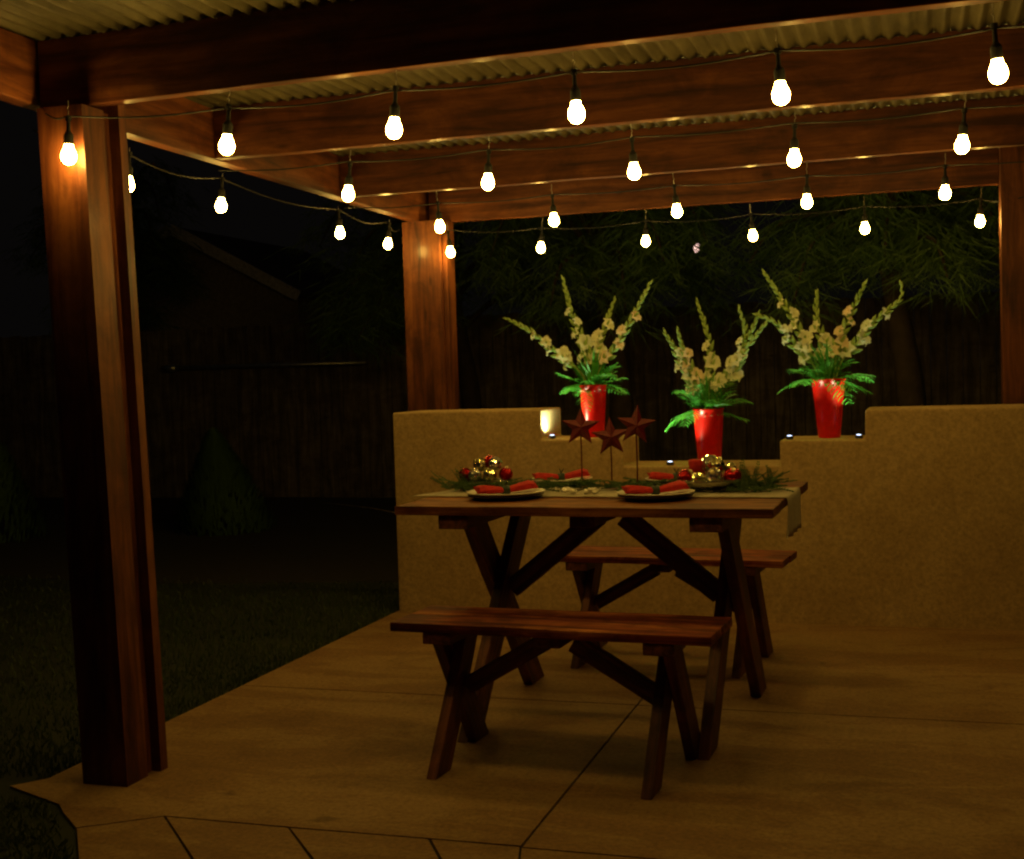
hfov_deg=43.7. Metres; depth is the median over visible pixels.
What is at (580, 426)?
star pick
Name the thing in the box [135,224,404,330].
gabled shed
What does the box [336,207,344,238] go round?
string light bulb
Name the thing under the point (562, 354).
gladiolus
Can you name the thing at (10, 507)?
garden shrub
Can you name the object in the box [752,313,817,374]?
gladiolus
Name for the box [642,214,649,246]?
string light bulb
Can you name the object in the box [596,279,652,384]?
gladiolus
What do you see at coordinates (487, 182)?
string light bulb
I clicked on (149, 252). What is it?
weeping tree
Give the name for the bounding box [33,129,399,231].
light cord
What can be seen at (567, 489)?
cloth flower
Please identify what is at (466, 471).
christmas bauble
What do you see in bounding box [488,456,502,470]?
christmas bauble
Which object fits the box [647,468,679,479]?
napkin
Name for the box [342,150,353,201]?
string light bulb
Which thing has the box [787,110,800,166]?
string light bulb
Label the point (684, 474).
christmas bauble
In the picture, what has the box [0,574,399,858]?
grass
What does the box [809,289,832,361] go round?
gladiolus
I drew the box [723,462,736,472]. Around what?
christmas bauble
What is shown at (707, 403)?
fern fronds
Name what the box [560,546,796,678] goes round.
picnic bench
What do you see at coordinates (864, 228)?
string light bulb
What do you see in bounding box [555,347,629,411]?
fern fronds
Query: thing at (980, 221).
string light bulb
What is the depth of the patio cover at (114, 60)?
4.09 m
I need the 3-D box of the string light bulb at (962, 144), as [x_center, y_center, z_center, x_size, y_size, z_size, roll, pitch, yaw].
[1.448,-0.981,4.098,0.045,0.191,0.044,4,6,16]
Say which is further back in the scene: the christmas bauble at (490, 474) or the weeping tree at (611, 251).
the weeping tree at (611, 251)
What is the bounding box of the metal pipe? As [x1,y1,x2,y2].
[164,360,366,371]
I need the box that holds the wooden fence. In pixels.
[0,292,1001,497]
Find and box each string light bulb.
[61,101,76,164]
[128,148,133,191]
[215,174,226,212]
[219,91,234,154]
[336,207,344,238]
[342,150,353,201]
[384,219,391,248]
[386,70,401,138]
[435,191,444,232]
[446,228,454,256]
[482,142,493,189]
[537,218,544,252]
[549,184,558,225]
[568,52,584,123]
[628,124,640,179]
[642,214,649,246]
[672,173,681,217]
[749,208,756,240]
[772,30,789,104]
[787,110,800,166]
[802,168,811,208]
[860,201,869,233]
[939,153,950,199]
[955,93,968,153]
[975,193,984,226]
[988,3,1007,83]
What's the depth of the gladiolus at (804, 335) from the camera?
6.12 m
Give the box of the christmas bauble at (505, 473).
[499,466,512,480]
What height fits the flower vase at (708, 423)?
0.269 m
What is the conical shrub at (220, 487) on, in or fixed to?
on the planting bed
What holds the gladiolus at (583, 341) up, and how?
in the flower vase at (598, 406)
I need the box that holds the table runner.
[413,487,801,538]
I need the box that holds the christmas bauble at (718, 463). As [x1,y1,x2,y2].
[708,457,724,471]
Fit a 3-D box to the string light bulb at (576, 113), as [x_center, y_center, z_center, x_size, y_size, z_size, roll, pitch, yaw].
[0.168,-0.909,3.401,0.044,0.191,0.044,-2,-2,-32]
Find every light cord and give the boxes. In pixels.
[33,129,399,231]
[45,25,1023,119]
[218,104,1023,170]
[344,161,1023,208]
[440,196,1023,234]
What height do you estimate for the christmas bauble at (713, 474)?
0.064 m
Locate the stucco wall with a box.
[393,404,1023,629]
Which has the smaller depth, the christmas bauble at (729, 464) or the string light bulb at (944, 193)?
the christmas bauble at (729, 464)
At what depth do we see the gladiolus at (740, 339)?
6.15 m
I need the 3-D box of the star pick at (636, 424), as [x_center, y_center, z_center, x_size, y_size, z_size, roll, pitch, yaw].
[0.438,0.066,4.465,0.128,0.307,0.064,-1,3,18]
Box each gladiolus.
[503,318,586,382]
[561,275,593,376]
[584,296,615,366]
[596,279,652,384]
[663,328,701,407]
[676,326,704,405]
[696,297,720,398]
[710,319,767,398]
[713,304,747,408]
[716,310,759,407]
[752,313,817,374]
[762,269,820,373]
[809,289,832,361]
[828,279,867,378]
[835,279,903,378]
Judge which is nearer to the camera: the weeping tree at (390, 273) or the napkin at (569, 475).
the napkin at (569, 475)
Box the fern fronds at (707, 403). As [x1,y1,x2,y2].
[665,371,753,432]
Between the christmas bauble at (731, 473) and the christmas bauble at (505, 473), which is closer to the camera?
the christmas bauble at (731, 473)
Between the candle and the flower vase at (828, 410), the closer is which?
the candle
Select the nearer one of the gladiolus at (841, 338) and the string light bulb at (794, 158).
the string light bulb at (794, 158)
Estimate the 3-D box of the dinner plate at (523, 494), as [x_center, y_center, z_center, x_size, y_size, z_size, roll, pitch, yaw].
[-0.021,0.225,4.428,0.277,0.026,0.277,-1,3,18]
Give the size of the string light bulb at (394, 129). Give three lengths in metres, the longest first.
0.191 x 0.044 x 0.044 m
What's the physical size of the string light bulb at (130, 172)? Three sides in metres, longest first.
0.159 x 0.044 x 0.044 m
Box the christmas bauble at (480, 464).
[473,458,486,471]
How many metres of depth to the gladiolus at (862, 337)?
6.00 m
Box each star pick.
[561,408,598,480]
[591,418,626,488]
[618,405,654,485]
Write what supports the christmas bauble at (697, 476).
in the glass dish at (715, 486)
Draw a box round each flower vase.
[579,384,606,436]
[692,408,723,458]
[811,378,845,437]
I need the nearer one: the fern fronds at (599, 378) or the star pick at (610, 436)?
the star pick at (610, 436)
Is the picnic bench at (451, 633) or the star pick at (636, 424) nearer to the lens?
the picnic bench at (451, 633)
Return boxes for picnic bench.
[390,605,731,799]
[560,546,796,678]
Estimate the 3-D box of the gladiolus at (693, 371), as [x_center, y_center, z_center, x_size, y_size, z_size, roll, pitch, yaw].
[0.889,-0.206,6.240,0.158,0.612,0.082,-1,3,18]
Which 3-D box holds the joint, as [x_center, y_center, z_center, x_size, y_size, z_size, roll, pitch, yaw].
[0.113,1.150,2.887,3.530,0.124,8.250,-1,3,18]
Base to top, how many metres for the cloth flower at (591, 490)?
0.023 m
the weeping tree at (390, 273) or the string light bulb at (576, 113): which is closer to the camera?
the string light bulb at (576, 113)
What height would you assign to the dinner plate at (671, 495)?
0.026 m
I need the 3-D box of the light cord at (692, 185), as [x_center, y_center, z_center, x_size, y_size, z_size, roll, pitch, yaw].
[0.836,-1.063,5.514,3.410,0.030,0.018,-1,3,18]
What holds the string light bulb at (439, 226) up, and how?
hanging from the light cord at (692, 185)
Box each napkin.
[473,480,537,493]
[532,468,590,479]
[621,480,689,494]
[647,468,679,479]
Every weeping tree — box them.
[0,154,218,343]
[264,196,624,408]
[453,203,780,434]
[696,184,999,405]
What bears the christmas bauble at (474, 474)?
in the glass dish at (499, 479)
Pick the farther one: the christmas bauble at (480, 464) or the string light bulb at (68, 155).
the christmas bauble at (480, 464)
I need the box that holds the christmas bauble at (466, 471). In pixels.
[459,467,469,480]
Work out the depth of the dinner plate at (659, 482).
4.69 m
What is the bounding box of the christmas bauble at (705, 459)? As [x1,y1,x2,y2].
[701,455,716,471]
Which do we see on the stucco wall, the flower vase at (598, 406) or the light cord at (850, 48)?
the flower vase at (598, 406)
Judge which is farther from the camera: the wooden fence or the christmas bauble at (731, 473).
the wooden fence
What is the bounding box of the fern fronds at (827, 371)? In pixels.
[777,338,875,405]
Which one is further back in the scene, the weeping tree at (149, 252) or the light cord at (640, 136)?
the weeping tree at (149, 252)
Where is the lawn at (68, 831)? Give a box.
[0,375,996,858]
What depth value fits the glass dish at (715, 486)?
4.34 m
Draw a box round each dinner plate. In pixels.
[466,488,545,500]
[532,476,592,485]
[616,489,694,500]
[645,477,668,484]
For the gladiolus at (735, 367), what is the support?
in the flower vase at (708, 423)
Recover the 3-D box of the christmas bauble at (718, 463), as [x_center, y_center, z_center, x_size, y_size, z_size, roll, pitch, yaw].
[0.710,0.124,4.429,0.059,0.064,0.058,24,24,10]
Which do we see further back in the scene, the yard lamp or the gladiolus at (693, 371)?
the yard lamp
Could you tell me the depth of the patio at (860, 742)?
3.93 m
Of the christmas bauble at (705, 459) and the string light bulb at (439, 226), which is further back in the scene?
the string light bulb at (439, 226)
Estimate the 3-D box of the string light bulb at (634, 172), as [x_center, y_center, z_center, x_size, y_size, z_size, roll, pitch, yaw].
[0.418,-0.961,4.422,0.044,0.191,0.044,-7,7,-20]
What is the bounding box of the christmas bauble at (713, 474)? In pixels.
[705,468,722,480]
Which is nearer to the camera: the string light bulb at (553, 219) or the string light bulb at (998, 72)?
the string light bulb at (998, 72)
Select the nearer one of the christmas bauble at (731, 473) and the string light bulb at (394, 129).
the string light bulb at (394, 129)
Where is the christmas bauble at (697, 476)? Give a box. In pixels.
[691,472,704,480]
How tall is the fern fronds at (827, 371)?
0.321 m
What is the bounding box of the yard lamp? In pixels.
[693,243,700,348]
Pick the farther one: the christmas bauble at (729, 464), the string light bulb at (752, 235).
the string light bulb at (752, 235)
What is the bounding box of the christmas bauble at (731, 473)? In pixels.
[723,467,741,483]
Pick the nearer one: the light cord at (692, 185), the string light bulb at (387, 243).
the light cord at (692, 185)
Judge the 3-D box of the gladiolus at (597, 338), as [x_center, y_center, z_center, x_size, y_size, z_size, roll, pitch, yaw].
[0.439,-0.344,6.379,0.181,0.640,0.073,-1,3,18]
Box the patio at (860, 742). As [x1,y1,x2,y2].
[10,610,1023,858]
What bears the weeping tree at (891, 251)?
on the lawn at (68, 831)
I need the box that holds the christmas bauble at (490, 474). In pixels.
[483,467,496,481]
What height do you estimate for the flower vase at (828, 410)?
0.281 m
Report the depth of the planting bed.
9.44 m
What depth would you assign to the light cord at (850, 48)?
3.40 m
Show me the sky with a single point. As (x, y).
(248, 215)
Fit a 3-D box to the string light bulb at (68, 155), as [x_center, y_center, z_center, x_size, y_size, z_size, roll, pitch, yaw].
[-1.305,-0.874,3.760,0.044,0.191,0.044,-3,-2,34]
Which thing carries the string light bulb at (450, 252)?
hanging from the light cord at (731, 217)
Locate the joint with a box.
[173,647,684,858]
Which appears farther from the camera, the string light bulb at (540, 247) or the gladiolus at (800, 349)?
the string light bulb at (540, 247)
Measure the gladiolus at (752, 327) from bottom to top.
0.673 m
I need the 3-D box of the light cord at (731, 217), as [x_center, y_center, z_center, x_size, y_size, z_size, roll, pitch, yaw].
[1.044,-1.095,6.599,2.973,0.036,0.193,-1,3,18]
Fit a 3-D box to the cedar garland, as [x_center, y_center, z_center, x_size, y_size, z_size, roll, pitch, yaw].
[0.326,0.167,4.497,1.322,0.125,0.340,-1,3,20]
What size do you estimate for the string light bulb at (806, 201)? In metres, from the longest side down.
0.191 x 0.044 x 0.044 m
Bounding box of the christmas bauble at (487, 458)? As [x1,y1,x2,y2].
[483,455,493,467]
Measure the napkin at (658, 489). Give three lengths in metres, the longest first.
0.218 x 0.076 x 0.052 m
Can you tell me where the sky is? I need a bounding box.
[0,100,999,383]
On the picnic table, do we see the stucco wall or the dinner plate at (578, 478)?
the dinner plate at (578, 478)
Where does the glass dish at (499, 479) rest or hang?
on the table runner
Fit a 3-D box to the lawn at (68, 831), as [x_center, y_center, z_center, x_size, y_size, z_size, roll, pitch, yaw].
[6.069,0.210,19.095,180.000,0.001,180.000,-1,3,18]
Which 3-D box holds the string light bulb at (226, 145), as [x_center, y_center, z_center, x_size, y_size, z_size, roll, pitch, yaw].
[-0.825,-0.894,3.712,0.044,0.191,0.044,2,5,-24]
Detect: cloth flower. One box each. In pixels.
[561,487,576,493]
[583,488,598,493]
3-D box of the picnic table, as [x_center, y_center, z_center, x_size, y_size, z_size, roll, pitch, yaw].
[0.359,0.614,4.510,1.264,0.782,0.949,-1,3,20]
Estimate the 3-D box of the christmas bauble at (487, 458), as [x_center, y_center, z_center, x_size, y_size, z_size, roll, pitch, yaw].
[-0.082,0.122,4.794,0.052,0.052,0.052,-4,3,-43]
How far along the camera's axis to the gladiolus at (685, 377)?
6.27 m
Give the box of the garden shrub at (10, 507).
[0,439,52,543]
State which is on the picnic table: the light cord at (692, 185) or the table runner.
the table runner
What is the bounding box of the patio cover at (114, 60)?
[0,0,1023,786]
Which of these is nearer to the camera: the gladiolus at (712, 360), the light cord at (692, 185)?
the light cord at (692, 185)
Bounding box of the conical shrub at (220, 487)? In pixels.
[172,427,280,536]
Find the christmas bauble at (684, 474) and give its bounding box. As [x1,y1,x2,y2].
[677,469,693,480]
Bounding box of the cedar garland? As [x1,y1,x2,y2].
[430,459,796,492]
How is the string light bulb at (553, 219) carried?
hanging from the light cord at (692, 185)
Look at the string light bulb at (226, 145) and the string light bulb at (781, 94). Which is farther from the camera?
the string light bulb at (226, 145)
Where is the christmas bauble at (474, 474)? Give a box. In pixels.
[468,468,481,481]
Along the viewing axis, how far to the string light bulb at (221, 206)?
5.18 m
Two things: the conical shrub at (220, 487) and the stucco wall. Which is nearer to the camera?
the stucco wall
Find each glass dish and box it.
[468,478,513,484]
[678,479,739,491]
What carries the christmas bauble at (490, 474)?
in the glass dish at (499, 479)
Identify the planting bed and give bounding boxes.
[0,497,398,583]
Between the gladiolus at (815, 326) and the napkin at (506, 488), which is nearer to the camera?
the napkin at (506, 488)
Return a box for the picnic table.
[395,481,807,760]
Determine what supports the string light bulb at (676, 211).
hanging from the light cord at (692, 185)

